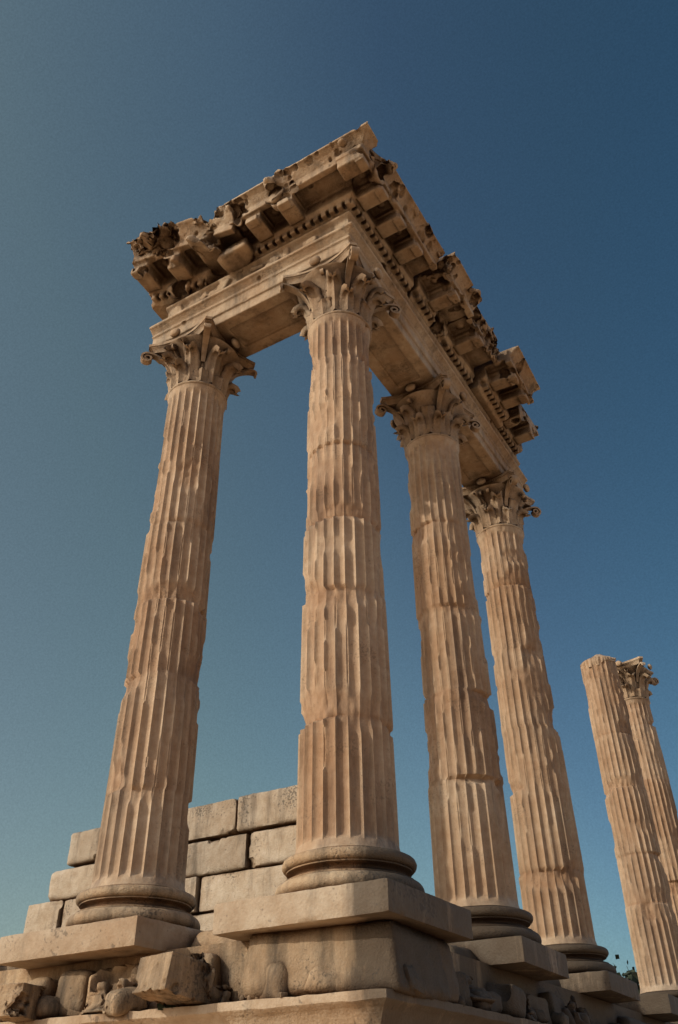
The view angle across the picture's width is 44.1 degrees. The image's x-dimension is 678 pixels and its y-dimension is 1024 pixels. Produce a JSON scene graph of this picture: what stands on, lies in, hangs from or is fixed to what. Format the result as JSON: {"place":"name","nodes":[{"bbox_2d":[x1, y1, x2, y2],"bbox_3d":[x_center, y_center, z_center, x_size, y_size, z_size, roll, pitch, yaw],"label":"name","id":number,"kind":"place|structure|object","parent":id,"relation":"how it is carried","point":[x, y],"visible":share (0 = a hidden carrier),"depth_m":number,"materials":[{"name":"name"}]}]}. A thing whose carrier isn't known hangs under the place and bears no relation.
{"place":"outdoors","nodes":[
{"label":"outdoors","id":0,"kind":"place"},
{"bbox_2d":[23,900,64,932],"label":"block wall","id":1,"kind":"structure","parent":0,"point":[44,916],"depth_m":15.12,"materials":[{"name":"stone"}]},
{"bbox_2d":[48,864,94,901],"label":"block wall","id":2,"kind":"structure","parent":1,"relation":"on","point":[69,884],"depth_m":15.27,"materials":[{"name":"stone"}]},
{"bbox_2d":[67,828,99,867],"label":"block wall","id":3,"kind":"structure","parent":2,"relation":"on","point":[83,848],"depth_m":15.58,"materials":[{"name":"stone"}]},
{"bbox_2d":[193,912,213,930],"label":"block wall","id":4,"kind":"structure","parent":0,"point":[206,921],"depth_m":13.40,"materials":[{"name":"stone"}]},
{"bbox_2d":[0,0,677,977],"label":"sky","id":5,"kind":"structure","parent":0,"point":[536,141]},
{"bbox_2d":[626,699,677,923],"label":"column shaft","id":6,"kind":"object","parent":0,"point":[657,785],"visible":0.42,"depth_m":21.62,"materials":[{"name":"beige stone"}]},
{"bbox_2d":[616,656,658,701],"bbox_3d":[8.191,4.960,23.675,1.508,1.096,1.501,-20,-40,24],"label":"column capital","id":7,"kind":"object","parent":6,"relation":"on","point":[635,678],"visible":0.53,"depth_m":23.33,"materials":[{"name":"beige stone"}]},
{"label":"rubble stone","id":8,"kind":"object","parent":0,"visible":0},
{"bbox_2d":[449,945,476,959],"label":"rubble stone","id":9,"kind":"object","parent":8,"relation":"on","point":[465,952],"visible":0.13,"depth_m":9.04,"materials":[{"name":"stone"}]},
{"label":"ground","id":10,"kind":"structure","parent":0,"visible":0},
{"bbox_2d":[0,988,547,1023],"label":"stone ledge","id":11,"kind":"object","parent":10,"relation":"on","point":[379,1006],"visible":0.99,"depth_m":6.94,"materials":[{"name":"stone"}]},
{"bbox_2d":[0,982,45,1022],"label":"stone block","id":12,"kind":"structure","parent":11,"relation":"on","point":[18,1002],"depth_m":8.02,"materials":[{"name":"stone"}]},
{"bbox_2d":[28,977,58,995],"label":"rubble stone","id":13,"kind":"object","parent":11,"relation":"on","point":[50,985],"visible":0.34,"depth_m":8.36,"materials":[{"name":"stone"}]},
{"bbox_2d":[36,995,59,1019],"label":"rubble stone","id":14,"kind":"object","parent":11,"relation":"on","point":[47,1006],"visible":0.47,"depth_m":8.10,"materials":[{"name":"stone"}]},
{"bbox_2d":[67,1009,79,1015],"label":"rubble stone","id":15,"kind":"object","parent":11,"relation":"on","point":[70,1012],"visible":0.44,"depth_m":8.00,"materials":[{"name":"stone"}]},
{"bbox_2d":[55,969,95,1016],"bbox_3d":[-2.582,4.807,8.307,0.440,0.462,0.369,-16,-41,22],"label":"rubble stone","id":16,"kind":"object","parent":11,"relation":"on","point":[72,991],"visible":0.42,"depth_m":8.18,"materials":[{"name":"stone"}]},
{"bbox_2d":[86,964,138,1001],"bbox_3d":[-2.105,4.660,8.134,0.615,0.468,0.445,-14,-33,13],"label":"rubble stone","id":17,"kind":"object","parent":11,"relation":"on","point":[111,976],"visible":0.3,"depth_m":8.18,"materials":[{"name":"stone"}]},
{"bbox_2d":[79,977,149,1014],"bbox_3d":[-1.953,4.692,8.037,0.697,0.429,0.893,-29,-50,33],"label":"moulded fragment","id":18,"kind":"object","parent":11,"relation":"on","point":[95,1003],"visible":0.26,"depth_m":7.87,"materials":[{"name":"stone"}]},
{"bbox_2d":[104,986,146,1016],"bbox_3d":[-1.968,4.489,7.699,0.340,0.220,0.322,7,-28,-35],"label":"rubble stone","id":19,"kind":"object","parent":11,"relation":"on","point":[122,1001],"visible":0.88,"depth_m":7.59,"materials":[{"name":"stone"}]},
{"bbox_2d":[122,967,134,978],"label":"rubble stone","id":20,"kind":"object","parent":11,"relation":"on","point":[126,975],"visible":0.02,"depth_m":8.18,"materials":[{"name":"stone"}]},
{"bbox_2d":[148,1001,157,1008],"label":"rubble stone","id":21,"kind":"object","parent":11,"relation":"on","point":[153,1005],"visible":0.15,"depth_m":7.82,"materials":[{"name":"stone"}]},
{"bbox_2d":[157,1003,175,1009],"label":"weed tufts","id":22,"kind":"object","parent":11,"relation":"on","point":[160,1006],"visible":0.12,"depth_m":7.42,"materials":[{"name":"green plant"}]},
{"bbox_2d":[132,951,231,1007],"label":"stone block","id":23,"kind":"structure","parent":11,"relation":"on","point":[174,978],"depth_m":7.27,"materials":[{"name":"stone"}]},
{"bbox_2d":[204,953,220,985],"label":"rubble stone","id":24,"kind":"object","parent":11,"relation":"on","point":[213,960],"visible":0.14,"depth_m":7.64,"materials":[{"name":"stone"}]},
{"bbox_2d":[209,985,223,1002],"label":"rubble stone","id":25,"kind":"object","parent":11,"relation":"on","point":[215,993],"visible":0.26,"depth_m":7.44,"materials":[{"name":"stone"}]},
{"bbox_2d":[238,989,258,1000],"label":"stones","id":26,"kind":"object","parent":11,"relation":"on","point":[241,995],"visible":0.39,"depth_m":7.14,"materials":[{"name":"stone"}]},
{"bbox_2d":[259,962,290,998],"bbox_3d":[-0.546,4.063,7.236,0.394,0.334,0.604,23,-36,-34],"label":"rubble stone","id":27,"kind":"object","parent":11,"relation":"on","point":[276,977],"visible":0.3,"depth_m":7.01,"materials":[{"name":"stone"}]},
{"bbox_2d":[276,992,287,997],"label":"rubble stone","id":28,"kind":"object","parent":11,"relation":"on","point":[281,994],"visible":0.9,"depth_m":6.89,"materials":[{"name":"stone"}]},
{"bbox_2d":[304,965,350,994],"bbox_3d":[0.001,3.886,6.932,0.516,0.266,0.346,-10,-43,18],"label":"rubble stone","id":29,"kind":"object","parent":11,"relation":"on","point":[322,979],"visible":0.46,"depth_m":6.82,"materials":[{"name":"stone"}]},
{"bbox_2d":[0,941,673,1023],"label":"stylobate","id":30,"kind":"object","parent":11,"relation":"on","point":[232,955],"depth_m":8.76,"materials":[{"name":"stone"}]},
{"bbox_2d":[0,966,20,970],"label":"rubble stone","id":31,"kind":"object","parent":30,"relation":"on","point":[6,968],"visible":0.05,"depth_m":9.32,"materials":[{"name":"stone"}]},
{"bbox_2d":[0,915,201,969],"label":"plinth","id":32,"kind":"structure","parent":30,"relation":"on","point":[136,935],"depth_m":8.21,"materials":[{"name":"stone"}]},
{"bbox_2d":[66,884,199,929],"bbox_3d":[-2.182,4.315,8.962,1.399,0.408,1.399,-20,-40,24],"label":"column base","id":33,"kind":"object","parent":32,"relation":"on","point":[150,901],"visible":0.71,"depth_m":8.56,"materials":[{"name":"beige stone"}]},
{"bbox_2d":[90,383,225,890],"bbox_3d":[-2.227,1.207,11.233,1.055,7.300,1.058,20,-41,-26],"label":"column shaft","id":34,"kind":"object","parent":33,"relation":"on","point":[144,834],"visible":0.98,"depth_m":10.30,"materials":[{"name":"beige stone"}]},
{"bbox_2d":[140,316,256,411],"bbox_3d":[-2.275,-2.173,13.701,1.491,1.096,1.501,-20,-40,24],"label":"column capital","id":35,"kind":"object","parent":34,"relation":"on","point":[203,351],"visible":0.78,"depth_m":13.43,"materials":[{"name":"beige stone"}]},
{"bbox_2d":[150,211,526,489],"bbox_3d":[0.414,-1.767,15.974,4.000,1.155,7.510,-20,-40,24],"label":"architrave","id":36,"kind":"object","parent":34,"relation":"on","point":[249,308],"visible":0.66,"depth_m":13.80,"materials":[{"name":"stone"}]},
{"bbox_2d":[126,205,245,319],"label":"cornice","id":37,"kind":"structure","parent":36,"relation":"on","point":[172,262],"depth_m":14.17,"materials":[{"name":"stone"}]},
{"bbox_2d":[217,238,254,273],"bbox_3d":[-1.474,-4.056,14.033,0.615,0.366,1.135,-20,-40,24],"label":"modillion","id":38,"kind":"object","parent":36,"relation":"on","point":[236,256],"visible":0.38,"depth_m":13.64,"materials":[{"name":"stone"}]},
{"bbox_2d":[224,121,367,261],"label":"cornice","id":39,"kind":"structure","parent":36,"relation":"on","point":[292,202],"depth_m":13.18,"materials":[{"name":"stone"}]},
{"bbox_2d":[336,122,444,294],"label":"cornice","id":40,"kind":"structure","parent":36,"relation":"on","point":[384,210],"depth_m":13.37,"materials":[{"name":"stone"}]},
{"bbox_2d":[407,252,481,342],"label":"cornice","id":41,"kind":"structure","parent":36,"relation":"on","point":[442,295],"depth_m":14.66,"materials":[{"name":"stone"}]},
{"bbox_2d":[440,306,499,384],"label":"cornice","id":42,"kind":"structure","parent":36,"relation":"on","point":[469,345],"depth_m":15.56,"materials":[{"name":"stone"}]},
{"bbox_2d":[468,346,539,428],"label":"cornice","id":43,"kind":"structure","parent":36,"relation":"on","point":[503,385],"depth_m":16.41,"materials":[{"name":"stone"}]},
{"bbox_2d":[497,404,538,457],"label":"cornice","id":44,"kind":"structure","parent":36,"relation":"on","point":[517,429],"depth_m":17.51,"materials":[{"name":"stone"}]},
{"bbox_2d":[448,936,568,980],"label":"plinth","id":45,"kind":"structure","parent":30,"relation":"on","point":[527,958],"depth_m":9.18,"materials":[{"name":"stone"}]},
{"bbox_2d":[447,905,541,943],"bbox_3d":[1.695,5.038,10.030,1.398,0.407,1.397,-20,-40,24],"label":"column base","id":46,"kind":"object","parent":45,"relation":"on","point":[493,921],"visible":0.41,"depth_m":9.60,"materials":[{"name":"beige stone"}]},
{"bbox_2d":[406,435,519,908],"bbox_3d":[1.638,1.933,12.304,1.057,7.300,1.058,-4,-36,5],"label":"column shaft","id":47,"kind":"object","parent":46,"relation":"on","point":[472,854],"visible":0.98,"depth_m":11.41,"materials":[{"name":"beige stone"}]},
{"bbox_2d":[375,372,481,459],"bbox_3d":[1.603,-1.449,14.769,1.500,1.097,1.492,-20,-40,24],"label":"column capital","id":48,"kind":"object","parent":47,"relation":"on","point":[434,406],"visible":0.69,"depth_m":14.51,"materials":[{"name":"beige stone"}]},
{"bbox_2d":[543,980,560,986],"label":"stone block","id":49,"kind":"structure","parent":30,"relation":"on","point":[555,982],"depth_m":11.12,"materials":[{"name":"stone"}]},
{"bbox_2d":[559,970,639,1003],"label":"plinth","id":50,"kind":"structure","parent":30,"relation":"on","point":[608,986],"depth_m":11.35,"materials":[{"name":"stone"}]},
{"bbox_2d":[545,943,616,973],"bbox_3d":[3.295,6.590,12.187,1.402,0.407,1.397,-20,-40,24],"label":"column base","id":51,"kind":"object","parent":50,"relation":"on","point":[581,957],"visible":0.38,"depth_m":11.76,"materials":[{"name":"beige stone"}]},
{"bbox_2d":[477,525,596,944],"bbox_3d":[3.233,3.485,14.461,1.057,7.300,1.057,5,-37,-8],"label":"column shaft","id":52,"kind":"object","parent":51,"relation":"on","point":[555,901],"visible":0.98,"depth_m":13.67,"materials":[{"name":"beige stone"}]},
{"bbox_2d":[462,469,540,543],"bbox_3d":[3.197,0.105,16.929,1.491,1.096,1.501,-20,-40,24],"label":"column capital","id":53,"kind":"object","parent":52,"relation":"on","point":[502,499],"visible":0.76,"depth_m":16.65,"materials":[{"name":"beige stone"}]},
{"bbox_2d":[615,993,677,1021],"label":"plinth","id":54,"kind":"structure","parent":30,"relation":"on","point":[662,1007],"depth_m":13.42,"materials":[{"name":"stone"}]},
{"bbox_2d":[639,990,677,997],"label":"column base","id":55,"kind":"object","parent":54,"relation":"on","point":[673,992],"visible":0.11,"depth_m":16.27,"materials":[{"name":"beige stone"}]},
{"bbox_2d":[580,654,677,993],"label":"column shaft","id":56,"kind":"object","parent":55,"relation":"on","point":[652,921],"visible":0.98,"depth_m":18.22,"materials":[{"name":"beige stone"}]},
{"bbox_2d":[240,920,450,1001],"bbox_3d":[0.046,4.004,7.365,1.587,0.602,1.100,-18,-39,23],"label":"pedestal block","id":57,"kind":"object","parent":11,"relation":"on","point":[377,954],"visible":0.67,"depth_m":7.00,"materials":[{"name":"stone"}]},
{"bbox_2d":[213,878,472,942],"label":"plinth","id":58,"kind":"structure","parent":57,"relation":"on","point":[245,920],"depth_m":7.14,"materials":[{"name":"stone"}]},
{"bbox_2d":[295,313,399,853],"bbox_3d":[0.043,0.377,10.142,1.057,7.300,1.058,-9,-37,11],"label":"column shaft","id":59,"kind":"object","parent":58,"relation":"on","point":[346,788],"visible":0.98,"depth_m":9.11,"materials":[{"name":"beige stone"}]},
{"bbox_2d":[279,242,401,343],"bbox_3d":[0.005,-3.000,12.614,1.501,1.096,1.508,-20,-40,24],"label":"column capital","id":60,"kind":"object","parent":59,"relation":"on","point":[343,280],"visible":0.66,"depth_m":12.35,"materials":[{"name":"beige stone"}]},
{"bbox_2d":[275,845,424,894],"bbox_3d":[0.101,3.486,7.874,1.399,0.408,1.401,-20,-40,24],"label":"column base","id":61,"kind":"object","parent":58,"relation":"on","point":[323,867],"visible":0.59,"depth_m":7.47,"materials":[{"name":"beige stone"}]},
{"bbox_2d":[403,964,418,990],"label":"rubble stone","id":62,"kind":"object","parent":11,"relation":"on","point":[410,973],"visible":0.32,"depth_m":6.74,"materials":[{"name":"stone"}]},
{"bbox_2d":[410,928,459,1003],"bbox_3d":[0.566,4.021,7.380,0.623,0.568,1.128,-20,-41,25],"label":"rubble stone","id":63,"kind":"object","parent":11,"relation":"on","point":[446,957],"visible":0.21,"depth_m":7.50,"materials":[{"name":"stone"}]},
{"bbox_2d":[457,996,464,1006],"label":"rubble stone","id":64,"kind":"object","parent":11,"relation":"on","point":[461,1000],"visible":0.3,"depth_m":7.49,"materials":[{"name":"stone"}]},
{"bbox_2d":[456,971,471,1006],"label":"rubble stone","id":65,"kind":"object","parent":11,"relation":"on","point":[464,991],"visible":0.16,"depth_m":7.88,"materials":[{"name":"stone"}]},
{"bbox_2d":[467,976,495,1003],"bbox_3d":[1.079,4.878,8.189,0.499,0.461,0.885,29,-68,-34],"label":"moulded fragment","id":66,"kind":"object","parent":11,"relation":"on","point":[475,998],"visible":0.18,"depth_m":8.03,"materials":[{"name":"stone"}]},
{"bbox_2d":[479,993,491,1010],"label":"rubble stone","id":67,"kind":"object","parent":11,"relation":"on","point":[486,1006],"visible":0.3,"depth_m":8.00,"materials":[{"name":"stone"}]},
{"bbox_2d":[470,989,502,1012],"bbox_3d":[1.305,4.848,8.247,0.438,0.210,0.616,-25,-42,22],"label":"rubble stone","id":68,"kind":"object","parent":11,"relation":"on","point":[497,1006],"visible":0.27,"depth_m":8.20,"materials":[{"name":"stone"}]},
{"bbox_2d":[485,982,525,1017],"bbox_3d":[1.651,5.183,8.830,0.587,0.366,0.433,-22,-47,30],"label":"rubble stone","id":69,"kind":"object","parent":11,"relation":"on","point":[513,998],"visible":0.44,"depth_m":8.69,"materials":[{"name":"stone"}]},
{"bbox_2d":[526,994,537,1021],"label":"rock","id":70,"kind":"object","parent":11,"relation":"on","point":[529,1011],"visible":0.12,"depth_m":8.96,"materials":[{"name":"stone"}]},
{"bbox_2d":[530,1007,536,1019],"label":"rubble stone","id":71,"kind":"object","parent":11,"relation":"on","point":[534,1015],"visible":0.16,"depth_m":9.06,"materials":[{"name":"stone"}]},
{"bbox_2d":[525,993,551,1023],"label":"rubble stone","id":72,"kind":"object","parent":11,"relation":"on","point":[535,1002],"visible":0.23,"depth_m":9.45,"materials":[{"name":"stone"}]},
{"bbox_2d":[535,1009,548,1022],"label":"rubble stone","id":73,"kind":"object","parent":11,"relation":"on","point":[542,1017],"visible":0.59,"depth_m":9.16,"materials":[{"name":"stone"}]},
{"bbox_2d":[538,991,564,1017],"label":"rubble stone","id":74,"kind":"object","parent":11,"relation":"on","point":[555,1003],"visible":0.34,"depth_m":9.90,"materials":[{"name":"stone"}]},
{"bbox_2d":[551,1012,568,1023],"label":"rubble stone","id":75,"kind":"object","parent":11,"relation":"on","point":[560,1018],"visible":0.96,"depth_m":9.56,"materials":[{"name":"stone"}]},
{"bbox_2d":[562,1008,575,1023],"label":"rubble stone","id":76,"kind":"object","parent":11,"relation":"on","point":[566,1011],"visible":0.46,"depth_m":9.94,"materials":[{"name":"stone"}]},
{"bbox_2d":[565,995,591,1023],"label":"moulded fragment","id":77,"kind":"object","parent":11,"relation":"on","point":[573,1009],"visible":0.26,"depth_m":10.14,"materials":[{"name":"stone"}]},
{"bbox_2d":[579,1013,590,1023],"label":"rubble stone","id":78,"kind":"object","parent":11,"relation":"on","point":[585,1018],"visible":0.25,"depth_m":10.18,"materials":[{"name":"stone"}]},
{"bbox_2d":[617,1016,644,1023],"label":"rubble stone","id":79,"kind":"object","parent":11,"relation":"on","point":[624,1020],"visible":0.74,"depth_m":12.19,"materials":[{"name":"stone"}]},
{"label":"rubble stone","id":80,"kind":"object","parent":11,"relation":"on","visible":0},
{"bbox_2d":[191,930,236,946],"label":"stone block","id":81,"kind":"structure","parent":80,"relation":"on","point":[202,938],"depth_m":8.26,"materials":[{"name":"stone"}]},
{"bbox_2d":[614,954,639,993],"bbox_3d":[13.320,23.139,37.240,7.139,6.448,6.769,-20,-40,24],"label":"tree","id":82,"kind":"object","parent":10,"relation":"on","point":[631,975],"visible":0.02,"depth_m":37.82,"materials":[{"name":"green plant"}]},
{"bbox_3d":[-3.676,7.514,14.394,1.942,0.641,0.872,-20,-40,25],"label":"wall block","id":83,"kind":"object","parent":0,"visible":0},
{"bbox_2d":[61,899,79,926],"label":"block wall","id":84,"kind":"structure","parent":83,"relation":"on","point":[71,907],"depth_m":14.94,"materials":[{"name":"stone"}]},
{"bbox_2d":[185,877,206,915],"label":"block wall","id":85,"kind":"structure","parent":83,"relation":"on","point":[193,886],"depth_m":13.77,"materials":[{"name":"stone"}]},
{"bbox_3d":[-0.517,6.390,12.918,1.703,0.635,0.875,-20,-40,25],"label":"wall block","id":86,"kind":"object","parent":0,"visible":0},
{"bbox_2d":[199,865,286,912],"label":"block wall","id":87,"kind":"structure","parent":86,"relation":"on","point":[240,885],"depth_m":13.41,"materials":[{"name":"stone"}]},
{"bbox_2d":[185,834,253,878],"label":"block wall","id":88,"kind":"structure","parent":87,"relation":"on","point":[230,854],"depth_m":13.84,"materials":[{"name":"stone"}]},
{"bbox_2d":[187,799,242,843],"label":"block wall","id":89,"kind":"structure","parent":88,"relation":"on","point":[216,821],"depth_m":14.31,"materials":[{"name":"stone"}]},
{"bbox_3d":[-0.079,5.726,13.017,1.210,0.576,0.879,-20,-40,24],"label":"wall block","id":90,"kind":"object","parent":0,"visible":0},
{"bbox_2d":[249,825,295,868],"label":"block wall","id":91,"kind":"structure","parent":90,"relation":"on","point":[272,847],"depth_m":13.42,"materials":[{"name":"stone"}]},
{"bbox_2d":[237,785,296,834],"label":"block wall","id":92,"kind":"structure","parent":91,"relation":"on","point":[268,810],"depth_m":13.83,"materials":[{"name":"stone"}]}
]}

